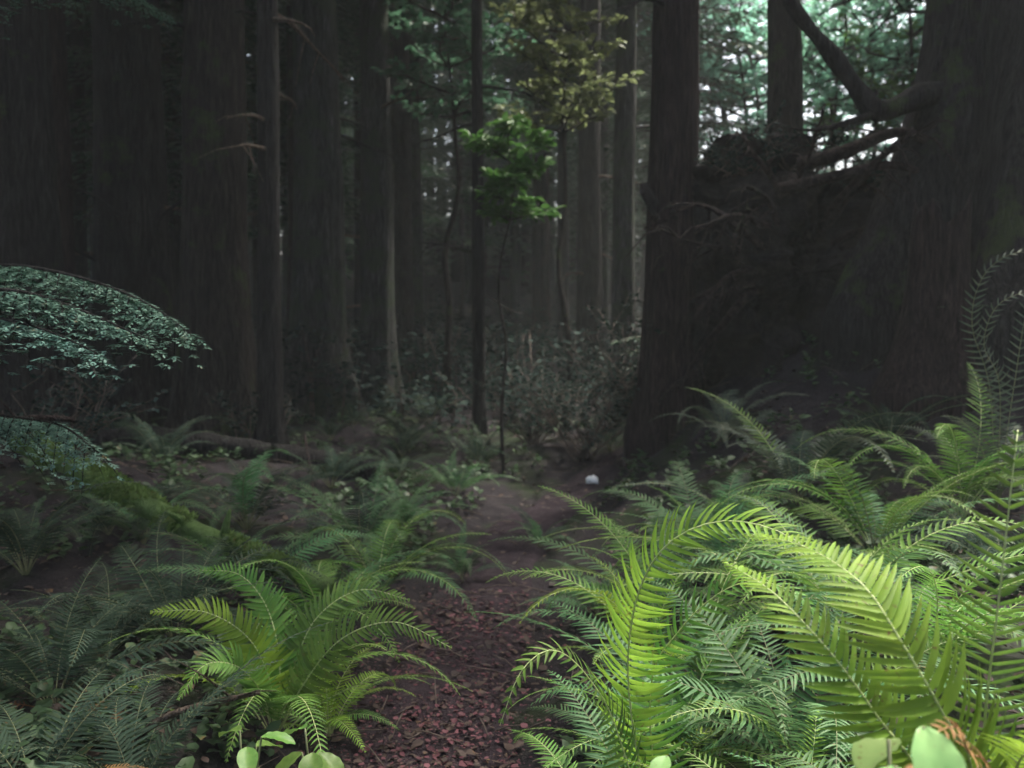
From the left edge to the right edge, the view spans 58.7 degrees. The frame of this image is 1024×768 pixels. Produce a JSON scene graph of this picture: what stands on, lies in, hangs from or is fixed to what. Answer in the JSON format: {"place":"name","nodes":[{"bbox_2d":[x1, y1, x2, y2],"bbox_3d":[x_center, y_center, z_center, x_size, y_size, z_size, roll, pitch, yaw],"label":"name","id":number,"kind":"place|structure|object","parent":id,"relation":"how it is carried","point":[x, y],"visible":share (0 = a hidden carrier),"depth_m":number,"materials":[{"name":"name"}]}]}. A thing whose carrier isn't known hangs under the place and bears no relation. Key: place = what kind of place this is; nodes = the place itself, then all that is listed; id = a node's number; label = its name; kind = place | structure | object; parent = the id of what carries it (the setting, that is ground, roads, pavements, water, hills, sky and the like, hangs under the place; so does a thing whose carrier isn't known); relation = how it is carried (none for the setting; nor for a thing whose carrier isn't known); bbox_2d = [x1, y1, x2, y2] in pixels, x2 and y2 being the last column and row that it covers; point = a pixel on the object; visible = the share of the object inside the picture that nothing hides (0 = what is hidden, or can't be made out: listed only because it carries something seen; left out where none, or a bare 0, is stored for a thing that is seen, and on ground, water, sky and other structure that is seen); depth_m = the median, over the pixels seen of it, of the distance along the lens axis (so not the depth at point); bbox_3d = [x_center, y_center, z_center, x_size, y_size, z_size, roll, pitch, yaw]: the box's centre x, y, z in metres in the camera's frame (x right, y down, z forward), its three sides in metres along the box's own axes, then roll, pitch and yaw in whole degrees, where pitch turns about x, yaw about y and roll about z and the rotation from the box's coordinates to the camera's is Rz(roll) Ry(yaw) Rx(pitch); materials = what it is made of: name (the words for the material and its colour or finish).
{"place":"outdoors","nodes":[
{"label":"outdoors","id":0,"kind":"place"},
{"bbox_2d":[346,447,622,767],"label":"dirt path","id":1,"kind":"structure","parent":0,"point":[547,517],"depth_m":4.21,"materials":[{"name":"soil"}]},
{"bbox_2d":[0,240,1023,767],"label":"ground","id":2,"kind":"structure","parent":0,"point":[812,400],"depth_m":5.93,"materials":[{"name":"soil"}]},
{"bbox_2d":[0,0,106,452],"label":"conifer tree","id":3,"kind":"object","parent":2,"relation":"on","point":[30,229],"visible":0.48,"depth_m":8.21,"materials":[{"name":"brown plant"}]},
{"bbox_2d":[0,480,139,575],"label":"sword fern","id":4,"kind":"object","parent":2,"relation":"on","point":[7,529],"visible":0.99,"depth_m":4.22,"materials":[{"name":"green plant"}]},
{"bbox_2d":[0,339,170,456],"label":"huckleberry shrub","id":5,"kind":"object","parent":2,"relation":"on","point":[84,424],"visible":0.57,"depth_m":6.02,"materials":[{"name":"green plant"}]},
{"bbox_2d":[47,0,142,388],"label":"conifer tree","id":6,"kind":"object","parent":2,"relation":"on","point":[58,44],"visible":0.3,"depth_m":9.82,"materials":[{"name":"brown plant"}]},
{"bbox_2d":[0,661,209,767],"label":"sword fern","id":7,"kind":"object","parent":2,"relation":"on","point":[74,717],"visible":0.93,"depth_m":2.52,"materials":[{"name":"green plant"}]},
{"bbox_2d":[0,0,210,494],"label":"hemlock tree","id":8,"kind":"object","parent":2,"relation":"on","point":[16,425],"visible":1,"depth_m":3.11,"materials":[{"name":"green plant"}]},
{"bbox_2d":[0,561,217,663],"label":"sword fern","id":9,"kind":"object","parent":2,"relation":"on","point":[119,631],"visible":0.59,"depth_m":3.56,"materials":[{"name":"green plant"}]},
{"bbox_2d":[65,0,181,389],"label":"forest tree","id":10,"kind":"object","parent":2,"relation":"on","point":[74,37],"visible":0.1,"depth_m":14.05,"materials":[{"name":"brown plant"}]},
{"bbox_2d":[0,555,276,725],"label":"sword fern","id":11,"kind":"object","parent":2,"relation":"on","point":[91,634],"visible":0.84,"depth_m":3.10,"materials":[{"name":"green plant"}]},
{"bbox_2d":[64,486,240,543],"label":"sword fern","id":12,"kind":"object","parent":2,"relation":"on","point":[140,520],"visible":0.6,"depth_m":4.87,"materials":[{"name":"green plant"}]},
{"bbox_2d":[89,412,235,464],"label":"sword fern","id":13,"kind":"object","parent":2,"relation":"on","point":[166,447],"visible":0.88,"depth_m":7.24,"materials":[{"name":"green plant"}]},
{"bbox_2d":[75,0,257,427],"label":"conifer tree","id":14,"kind":"object","parent":2,"relation":"on","point":[130,176],"visible":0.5,"depth_m":10.10,"materials":[{"name":"brown plant"}]},
{"bbox_2d":[0,621,332,767],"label":"sword fern","id":15,"kind":"object","parent":2,"relation":"on","point":[114,756],"visible":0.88,"depth_m":2.67,"materials":[{"name":"green plant"}]},
{"bbox_2d":[9,428,334,594],"bbox_3d":[-1.803,0.596,4.536,2.117,0.704,0.268,2,3,27],"label":"fallen limb","id":16,"kind":"object","parent":2,"relation":"on","point":[147,504],"visible":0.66,"depth_m":4.45,"materials":[{"name":"green plant"}]},
{"bbox_2d":[13,510,334,648],"bbox_3d":[-1.340,0.836,3.727,1.196,0.532,1.215,0,3,0],"label":"sword fern","id":17,"kind":"object","parent":2,"relation":"on","point":[187,589],"visible":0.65,"depth_m":3.84,"materials":[{"name":"green plant"}]},
{"bbox_2d":[65,0,290,238],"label":"forest tree","id":18,"kind":"object","parent":2,"relation":"on","point":[174,32],"visible":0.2,"depth_m":13.33,"materials":[{"name":"green plant"}]},
{"bbox_2d":[100,0,256,437],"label":"conifer tree","id":19,"kind":"object","parent":2,"relation":"on","point":[214,309],"visible":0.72,"depth_m":9.03,"materials":[{"name":"brown plant"}]},
{"bbox_2d":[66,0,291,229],"bbox_3d":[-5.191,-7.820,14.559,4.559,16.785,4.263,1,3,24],"label":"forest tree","id":20,"kind":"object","parent":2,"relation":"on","point":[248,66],"visible":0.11,"depth_m":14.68,"materials":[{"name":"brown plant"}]},
{"bbox_2d":[82,0,287,308],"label":"forest tree","id":21,"kind":"object","parent":2,"relation":"on","point":[174,233],"visible":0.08,"depth_m":16.45,"materials":[{"name":"brown plant"}]},
{"bbox_2d":[54,423,378,480],"bbox_3d":[-3.062,0.602,8.266,3.774,0.499,0.395,1,3,10],"label":"fallen log","id":22,"kind":"object","parent":2,"relation":"on","point":[246,445],"visible":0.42,"depth_m":8.07,"materials":[{"name":"brown plant"}]},
{"bbox_2d":[96,524,384,602],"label":"sword fern","id":23,"kind":"object","parent":2,"relation":"on","point":[296,545],"visible":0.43,"depth_m":4.30,"materials":[{"name":"green plant"}]},
{"bbox_2d":[129,449,354,531],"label":"sword fern","id":24,"kind":"object","parent":2,"relation":"on","point":[246,499],"visible":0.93,"depth_m":5.58,"materials":[{"name":"green plant"}]},
{"bbox_2d":[188,383,312,438],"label":"huckleberry shrub","id":25,"kind":"object","parent":2,"relation":"on","point":[253,412],"visible":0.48,"depth_m":8.83,"materials":[{"name":"green plant"}]},
{"bbox_2d":[218,725,294,767],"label":"salal plant","id":26,"kind":"object","parent":2,"relation":"on","point":[247,757],"visible":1,"depth_m":2.46,"materials":[{"name":"green plant"}]},
{"bbox_2d":[65,561,472,761],"bbox_3d":[-0.857,0.995,3.047,1.198,0.617,1.207,2,3,28],"label":"sword fern","id":27,"kind":"object","parent":2,"relation":"on","point":[291,666],"visible":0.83,"depth_m":3.15,"materials":[{"name":"green plant"}]},
{"bbox_2d":[196,0,358,444],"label":"conifer tree","id":28,"kind":"object","parent":2,"relation":"on","point":[270,384],"visible":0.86,"depth_m":8.66,"materials":[{"name":"brown plant"}]},
{"bbox_2d":[162,0,410,337],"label":"forest tree","id":29,"kind":"object","parent":2,"relation":"on","point":[340,11],"visible":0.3,"depth_m":15.00,"materials":[{"name":"brown plant"}]},
{"bbox_2d":[132,533,462,662],"bbox_3d":[-0.871,0.932,4.048,1.322,0.484,1.234,2,4,34],"label":"sword fern","id":30,"kind":"object","parent":2,"relation":"on","point":[297,590],"visible":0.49,"depth_m":3.99,"materials":[{"name":"green plant"}]},
{"bbox_2d":[247,24,354,345],"bbox_3d":[-6.407,-9.168,25.677,4.635,17.064,4.334,0,3,4],"label":"forest tree","id":31,"kind":"object","parent":2,"relation":"on","point":[284,229],"visible":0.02,"depth_m":25.77,"materials":[{"name":"brown plant"}]},
{"bbox_2d":[245,0,360,254],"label":"forest tree","id":32,"kind":"object","parent":2,"relation":"on","point":[343,146],"visible":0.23,"depth_m":20.50,"materials":[{"name":"green plant"}]},
{"bbox_2d":[275,723,343,767],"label":"salal plant","id":33,"kind":"object","parent":2,"relation":"on","point":[322,760],"visible":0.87,"depth_m":2.53,"materials":[{"name":"green plant"}]},
{"bbox_2d":[230,642,430,751],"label":"sword fern","id":34,"kind":"object","parent":2,"relation":"on","point":[332,703],"visible":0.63,"depth_m":3.43,"materials":[{"name":"green plant"}]},
{"bbox_2d":[264,439,413,489],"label":"sword fern","id":35,"kind":"object","parent":2,"relation":"on","point":[315,469],"visible":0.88,"depth_m":7.43,"materials":[{"name":"green plant"}]},
{"bbox_2d":[283,0,414,423],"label":"conifer tree","id":36,"kind":"object","parent":2,"relation":"on","point":[318,294],"visible":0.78,"depth_m":11.66,"materials":[{"name":"brown plant"}]},
{"bbox_2d":[286,0,420,417],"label":"conifer tree","id":37,"kind":"object","parent":2,"relation":"on","point":[377,304],"visible":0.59,"depth_m":12.70,"materials":[{"name":"brown plant"}]},
{"bbox_2d":[78,277,642,430],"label":"undergrowth","id":38,"kind":"object","parent":2,"relation":"on","point":[494,353],"visible":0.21,"depth_m":13.95,"materials":[{"name":"green plant"}]},
{"bbox_2d":[248,458,476,548],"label":"sword fern","id":39,"kind":"object","parent":2,"relation":"on","point":[373,516],"visible":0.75,"depth_m":5.82,"materials":[{"name":"green plant"}]},
{"bbox_2d":[278,12,460,352],"bbox_3d":[-3.742,-9.006,22.643,5.321,17.440,4.935,2,4,40],"label":"forest tree","id":40,"kind":"object","parent":2,"relation":"on","point":[357,293],"visible":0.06,"depth_m":22.79,"materials":[{"name":"brown plant"}]},
{"bbox_2d":[250,483,510,646],"bbox_3d":[-0.650,0.853,4.836,1.383,0.748,1.306,-2,4,-39],"label":"sword fern","id":41,"kind":"object","parent":2,"relation":"on","point":[374,552],"visible":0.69,"depth_m":4.84,"materials":[{"name":"green plant"}]},
{"bbox_2d":[87,24,699,294],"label":"forest","id":42,"kind":"object","parent":2,"relation":"on","point":[490,264],"visible":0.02,"depth_m":47.38,"materials":[{"name":"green plant"}]},
{"bbox_2d":[339,2,471,245],"bbox_3d":[-3.336,-11.117,26.743,5.708,21.014,5.337,1,3,18],"label":"forest tree","id":43,"kind":"object","parent":2,"relation":"on","point":[423,125],"visible":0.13,"depth_m":27.32,"materials":[{"name":"green plant"}]},
{"bbox_2d":[337,0,528,363],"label":"forest tree","id":44,"kind":"object","parent":2,"relation":"on","point":[418,278],"visible":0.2,"depth_m":19.51,"materials":[{"name":"green plant"}]},
{"bbox_2d":[336,0,549,384],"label":"forest tree","id":45,"kind":"object","parent":2,"relation":"on","point":[403,281],"visible":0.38,"depth_m":16.23,"materials":[{"name":"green plant"}]},
{"bbox_2d":[371,0,536,412],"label":"alder tree","id":46,"kind":"object","parent":2,"relation":"on","point":[459,11],"visible":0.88,"depth_m":12.66,"materials":[{"name":"green plant"}]},
{"bbox_2d":[402,449,519,495],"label":"sword fern","id":47,"kind":"object","parent":2,"relation":"on","point":[465,479],"visible":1,"depth_m":7.60,"materials":[{"name":"green plant"}]},
{"bbox_2d":[421,9,513,318],"bbox_3d":[-1.888,-9.769,34.257,4.196,15.449,3.924,0,3,-9],"label":"forest tree","id":48,"kind":"object","parent":2,"relation":"on","point":[462,245],"visible":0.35,"depth_m":34.37,"materials":[{"name":"green plant"}]},
{"bbox_2d":[413,0,552,435],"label":"conifer tree","id":49,"kind":"object","parent":2,"relation":"on","point":[479,296],"visible":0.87,"depth_m":11.36,"materials":[{"name":"brown plant"}]},
{"bbox_2d":[446,0,574,317],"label":"forest tree","id":50,"kind":"object","parent":2,"relation":"on","point":[515,286],"visible":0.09,"depth_m":35.54,"materials":[{"name":"green plant"}]},
{"bbox_2d":[457,111,565,473],"bbox_3d":[0.009,-0.758,8.962,0.914,3.689,0.993,2,4,32],"label":"maple sapling","id":51,"kind":"object","parent":2,"relation":"on","point":[510,179],"visible":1,"depth_m":8.81,"materials":[{"name":"green plant"}]},
{"bbox_2d":[0,331,1023,767],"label":"ground cover","id":52,"kind":"object","parent":2,"relation":"on","point":[40,709],"visible":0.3,"depth_m":4.10,"materials":[{"name":"green plant"}]},
{"bbox_2d":[0,351,1023,767],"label":"leaf litter","id":53,"kind":"object","parent":2,"relation":"on","point":[462,753],"visible":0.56,"depth_m":3.97,"materials":[{"name":"brown plant"}]},
{"bbox_2d":[463,12,577,337],"bbox_3d":[0.670,-10.770,30.547,5.105,19.392,5.536,0,3,-5],"label":"forest tree","id":54,"kind":"object","parent":2,"relation":"on","point":[535,185],"visible":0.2,"depth_m":30.63,"materials":[{"name":"green plant"}]},
{"bbox_2d":[470,352,589,445],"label":"huckleberry shrub","id":55,"kind":"object","parent":2,"relation":"on","point":[513,417],"visible":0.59,"depth_m":10.29,"materials":[{"name":"green plant"}]},
{"bbox_2d":[450,0,649,354],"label":"forest tree","id":56,"kind":"object","parent":2,"relation":"on","point":[564,256],"visible":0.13,"depth_m":23.15,"materials":[{"name":"green plant"}]},
{"bbox_2d":[449,0,651,344],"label":"forest tree","id":57,"kind":"object","parent":2,"relation":"on","point":[545,300],"visible":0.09,"depth_m":28.39,"materials":[{"name":"green plant"}]},
{"bbox_2d":[468,323,637,461],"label":"huckleberry shrub","id":58,"kind":"object","parent":2,"relation":"on","point":[563,412],"visible":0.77,"depth_m":9.52,"materials":[{"name":"green plant"}]},
{"bbox_2d":[489,0,644,426],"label":"maple tree","id":59,"kind":"object","parent":2,"relation":"on","point":[534,20],"visible":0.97,"depth_m":11.65,"materials":[{"name":"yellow plant"}]},
{"bbox_2d":[486,0,715,369],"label":"forest tree","id":60,"kind":"object","parent":2,"relation":"on","point":[604,213],"visible":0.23,"depth_m":20.18,"materials":[{"name":"brown plant"}]},
{"bbox_2d":[562,0,641,398],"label":"conifer tree","id":61,"kind":"object","parent":2,"relation":"on","point":[588,272],"visible":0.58,"depth_m":14.76,"materials":[{"name":"brown plant"}]},
{"bbox_2d":[552,288,667,412],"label":"huckleberry shrub","id":62,"kind":"object","parent":2,"relation":"on","point":[628,390],"visible":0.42,"depth_m":8.92,"materials":[{"name":"green plant"}]},
{"bbox_2d":[602,0,649,419],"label":"conifer tree","id":63,"kind":"object","parent":2,"relation":"on","point":[623,217],"visible":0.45,"depth_m":12.25,"materials":[{"name":"grey plant"}]},
{"bbox_2d":[509,714,764,767],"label":"sword fern","id":64,"kind":"object","parent":2,"relation":"on","point":[562,760],"visible":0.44,"depth_m":2.69,"materials":[{"name":"green plant"}]},
{"bbox_2d":[508,608,798,767],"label":"sword fern","id":65,"kind":"object","parent":2,"relation":"on","point":[722,747],"visible":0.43,"depth_m":2.83,"materials":[{"name":"green plant"}]},
{"bbox_2d":[614,0,700,468],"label":"conifer tree","id":66,"kind":"object","parent":2,"relation":"on","point":[665,361],"visible":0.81,"depth_m":8.16,"materials":[{"name":"brown plant"}]},
{"bbox_2d":[487,527,832,767],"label":"sword fern","id":67,"kind":"object","parent":2,"relation":"on","point":[612,603],"visible":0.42,"depth_m":3.36,"materials":[{"name":"green plant"}]},
{"bbox_2d":[556,0,766,136],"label":"forest tree","id":68,"kind":"object","parent":2,"relation":"on","point":[715,29],"visible":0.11,"depth_m":20.66,"materials":[{"name":"green plant"}]},
{"bbox_2d":[560,0,766,258],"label":"forest tree","id":69,"kind":"object","parent":2,"relation":"on","point":[612,5],"visible":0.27,"depth_m":18.39,"materials":[{"name":"green plant"}]},
{"bbox_2d":[487,485,853,639],"bbox_3d":[0.529,0.789,3.937,1.262,0.620,1.341,-2,3,-28],"label":"sword fern","id":70,"kind":"object","parent":2,"relation":"on","point":[638,556],"visible":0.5,"depth_m":3.99,"materials":[{"name":"green plant"}]},
{"bbox_2d":[470,517,908,767],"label":"sword fern","id":71,"kind":"object","parent":2,"relation":"on","point":[697,672],"visible":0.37,"depth_m":3.02,"materials":[{"name":"green plant"}]},
{"bbox_2d":[498,502,883,767],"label":"sword fern","id":72,"kind":"object","parent":2,"relation":"on","point":[640,686],"visible":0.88,"depth_m":2.15,"materials":[{"name":"green plant"}]},
{"bbox_2d":[541,461,844,566],"bbox_3d":[0.930,0.698,4.700,1.463,0.535,1.220,1,3,25],"label":"sword fern","id":73,"kind":"object","parent":2,"relation":"on","point":[681,509],"visible":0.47,"depth_m":4.81,"materials":[{"name":"green plant"}]},
{"bbox_2d":[613,468,802,532],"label":"sword fern","id":74,"kind":"object","parent":2,"relation":"on","point":[743,482],"visible":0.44,"depth_m":5.26,"materials":[{"name":"green plant"}]},
{"bbox_2d":[648,380,809,447],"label":"sword fern","id":75,"kind":"object","parent":2,"relation":"on","point":[736,420],"visible":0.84,"depth_m":7.06,"materials":[{"name":"green plant"}]},
{"bbox_2d":[699,1,766,149],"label":"alder tree","id":76,"kind":"object","parent":2,"relation":"on","point":[709,113],"visible":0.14,"depth_m":21.13,"materials":[{"name":"green plant"}]},
{"bbox_2d":[641,0,841,145],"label":"alder tree","id":77,"kind":"object","parent":2,"relation":"on","point":[707,71],"visible":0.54,"depth_m":18.47,"materials":[{"name":"green plant"}]},
{"bbox_2d":[587,471,913,590],"bbox_3d":[1.057,0.734,4.291,1.402,0.523,1.076,0,3,0],"label":"sword fern","id":78,"kind":"object","parent":2,"relation":"on","point":[709,545],"visible":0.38,"depth_m":4.34,"materials":[{"name":"green plant"}]},
{"bbox_2d":[531,578,1022,767],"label":"sword fern","id":79,"kind":"object","parent":2,"relation":"on","point":[760,665],"visible":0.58,"depth_m":2.61,"materials":[{"name":"green plant"}]},
{"bbox_2d":[699,0,857,134],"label":"alder tree","id":80,"kind":"object","parent":2,"relation":"on","point":[756,15],"visible":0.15,"depth_m":20.40,"materials":[{"name":"green plant"}]},
{"bbox_2d":[767,0,803,138],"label":"conifer tree","id":81,"kind":"object","parent":2,"relation":"on","point":[784,59],"visible":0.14,"depth_m":12.08,"materials":[{"name":"brown plant"}]},
{"bbox_2d":[557,493,1023,676],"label":"sword fern","id":82,"kind":"object","parent":2,"relation":"on","point":[876,554],"visible":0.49,"depth_m":3.34,"materials":[{"name":"green plant"}]},
{"bbox_2d":[624,103,960,418],"bbox_3d":[6.583,-1.088,12.389,3.076,2.860,14.736,3,4,42],"label":"fallen tree","id":83,"kind":"object","parent":2,"relation":"on","point":[772,251],"visible":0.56,"depth_m":7.83,"materials":[{"name":"wood"}]},
{"bbox_2d":[693,125,801,177],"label":"huckleberry shrub","id":84,"kind":"object","parent":83,"relation":"on","point":[733,166],"visible":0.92,"depth_m":8.06,"materials":[{"name":"green plant"}]},
{"bbox_2d":[739,99,856,172],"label":"huckleberry shrub","id":85,"kind":"object","parent":83,"relation":"on","point":[833,138],"visible":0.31,"depth_m":8.02,"materials":[{"name":"green plant"}]},
{"bbox_2d":[682,387,926,503],"bbox_3d":[1.763,0.401,5.326,1.204,0.689,1.820,-1,3,-16],"label":"sword fern","id":86,"kind":"object","parent":2,"relation":"on","point":[825,446],"visible":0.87,"depth_m":5.38,"materials":[{"name":"green plant"}]},
{"bbox_2d":[745,0,918,170],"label":"alder tree","id":87,"kind":"object","parent":2,"relation":"on","point":[833,100],"visible":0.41,"depth_m":17.46,"materials":[{"name":"green plant"}]},
{"bbox_2d":[684,543,1023,748],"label":"sword fern","id":88,"kind":"object","parent":2,"relation":"on","point":[963,612],"visible":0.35,"depth_m":2.68,"materials":[{"name":"green plant"}]},
{"bbox_2d":[802,3,916,173],"bbox_3d":[7.690,-4.196,20.527,2.848,8.116,3.193,0,3,0],"label":"alder tree","id":89,"kind":"object","parent":2,"relation":"on","point":[842,108],"visible":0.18,"depth_m":20.25,"materials":[{"name":"green plant"}]},
{"bbox_2d":[801,0,925,156],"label":"alder tree","id":90,"kind":"object","parent":2,"relation":"on","point":[875,6],"visible":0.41,"depth_m":19.15,"materials":[{"name":"green plant"}]},
{"bbox_2d":[804,0,925,136],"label":"alder tree","id":91,"kind":"object","parent":2,"relation":"on","point":[911,33],"visible":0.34,"depth_m":16.86,"materials":[{"name":"green plant"}]},
{"bbox_2d":[712,446,1023,551],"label":"sword fern","id":92,"kind":"object","parent":2,"relation":"on","point":[861,509],"visible":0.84,"depth_m":4.31,"materials":[{"name":"green plant"}]},
{"bbox_2d":[723,430,1023,767],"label":"sword fern","id":93,"kind":"object","parent":2,"relation":"on","point":[911,683],"visible":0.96,"depth_m":1.44,"materials":[{"name":"green plant"}]},
{"bbox_2d":[782,0,1023,386],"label":"giant tree","id":94,"kind":"object","parent":2,"relation":"on","point":[969,81],"visible":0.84,"depth_m":7.12,"materials":[{"name":"brown plant"}]},
{"bbox_2d":[851,726,965,767],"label":"salal plant","id":95,"kind":"object","parent":2,"relation":"on","point":[931,748],"visible":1,"depth_m":1.09,"materials":[{"name":"green plant"}]},
{"bbox_2d":[795,362,1023,520],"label":"sword fern","id":96,"kind":"object","parent":2,"relation":"on","point":[970,485],"visible":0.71,"depth_m":4.92,"materials":[{"name":"green plant"}]},
{"bbox_2d":[813,394,1008,447],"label":"sword fern","id":97,"kind":"object","parent":2,"relation":"on","point":[892,420],"visible":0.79,"depth_m":6.13,"materials":[{"name":"green plant"}]},
{"bbox_2d":[871,191,994,431],"bbox_3d":[3.040,-0.507,6.576,0.808,1.717,0.812,1,3,20],"label":"broken stump","id":98,"kind":"object","parent":2,"relation":"on","point":[928,355],"visible":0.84,"depth_m":6.37,"materials":[{"name":"wood"}]},
{"bbox_2d":[873,510,1023,586],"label":"sword fern","id":99,"kind":"object","parent":2,"relation":"on","point":[971,548],"visible":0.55,"depth_m":3.96,"materials":[{"name":"green plant"}]},
{"bbox_2d":[884,249,1023,508],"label":"sword fern","id":100,"kind":"object","parent":2,"relation":"on","point":[1000,421],"visible":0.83,"depth_m":4.96,"materials":[{"name":"green plant"}]},
{"bbox_2d":[248,0,924,236],"label":"sky","id":101,"kind":"structure","parent":0,"point":[730,117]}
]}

